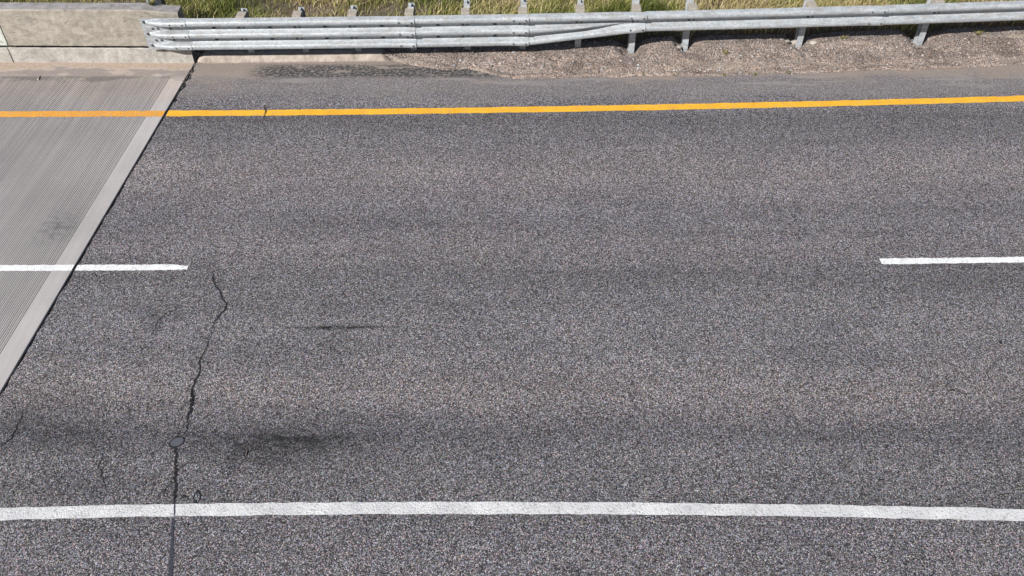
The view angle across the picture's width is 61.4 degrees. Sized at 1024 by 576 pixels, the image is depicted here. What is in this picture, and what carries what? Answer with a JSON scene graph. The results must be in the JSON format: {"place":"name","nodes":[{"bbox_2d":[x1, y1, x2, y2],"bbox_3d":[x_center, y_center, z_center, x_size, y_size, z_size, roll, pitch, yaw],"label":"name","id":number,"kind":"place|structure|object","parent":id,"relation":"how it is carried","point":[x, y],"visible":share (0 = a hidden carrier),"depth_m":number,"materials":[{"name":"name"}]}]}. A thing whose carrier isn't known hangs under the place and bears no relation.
{"place":"outdoors","nodes":[
{"label":"outdoors","id":0,"kind":"place"},
{"bbox_2d":[0,52,200,393],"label":"bridge deck","id":1,"kind":"structure","parent":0,"point":[75,138],"depth_m":13.02,"materials":[{"name":"concrete"}]},
{"bbox_2d":[0,26,13,61],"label":"concrete barrier","id":2,"kind":"object","parent":1,"relation":"on","point":[5,55],"visible":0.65,"depth_m":14.91,"materials":[{"name":"beige concrete"}]},
{"bbox_2d":[0,45,1023,575],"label":"road","id":3,"kind":"structure","parent":0,"point":[398,319],"depth_m":10.46,"materials":[{"name":"grey asphalt"}]},
{"bbox_2d":[0,62,196,395],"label":"joint seal","id":4,"kind":"object","parent":3,"relation":"on","point":[183,86],"visible":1,"depth_m":12.00,"materials":[{"name":"rubber"}]},
{"bbox_2d":[198,49,390,62],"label":"roadside kerb","id":5,"kind":"structure","parent":3,"relation":"on","point":[282,56],"depth_m":15.03,"materials":[{"name":"concrete"}]},
{"bbox_2d":[0,0,1023,53],"bbox_3d":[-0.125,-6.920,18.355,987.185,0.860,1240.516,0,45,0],"label":"ground","id":6,"kind":"structure","parent":0,"point":[291,7],"depth_m":15.91,"materials":[{"name":"green plant"}]},
{"bbox_2d":[0,2,194,63],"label":"concrete barrier","id":7,"kind":"object","parent":6,"relation":"on","point":[43,32],"visible":0.79,"depth_m":14.70,"materials":[{"name":"beige concrete"}]},
{"bbox_2d":[142,0,155,4],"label":"weed","id":8,"kind":"object","parent":6,"relation":"on","point":[152,2],"visible":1,"depth_m":14.50,"materials":[{"name":"green plant"}]},
{"bbox_2d":[146,0,165,4],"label":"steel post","id":9,"kind":"object","parent":6,"relation":"on","point":[162,2],"depth_m":14.89,"materials":[{"name":"grey metal"}]},
{"bbox_2d":[139,0,1023,53],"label":"guardrail","id":10,"kind":"object","parent":6,"relation":"on","point":[299,29],"visible":1,"depth_m":14.63,"materials":[{"name":"metal"}]},
{"bbox_2d":[363,26,1023,78],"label":"gravel shoulder","id":11,"kind":"object","parent":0,"point":[671,53],"visible":0.91,"depth_m":15.08},
{"bbox_2d":[177,25,1023,95],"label":"gravel","id":12,"kind":"structure","parent":11,"relation":"on","point":[542,66],"depth_m":15.06,"materials":[{"name":"grey gravel"}]}
]}

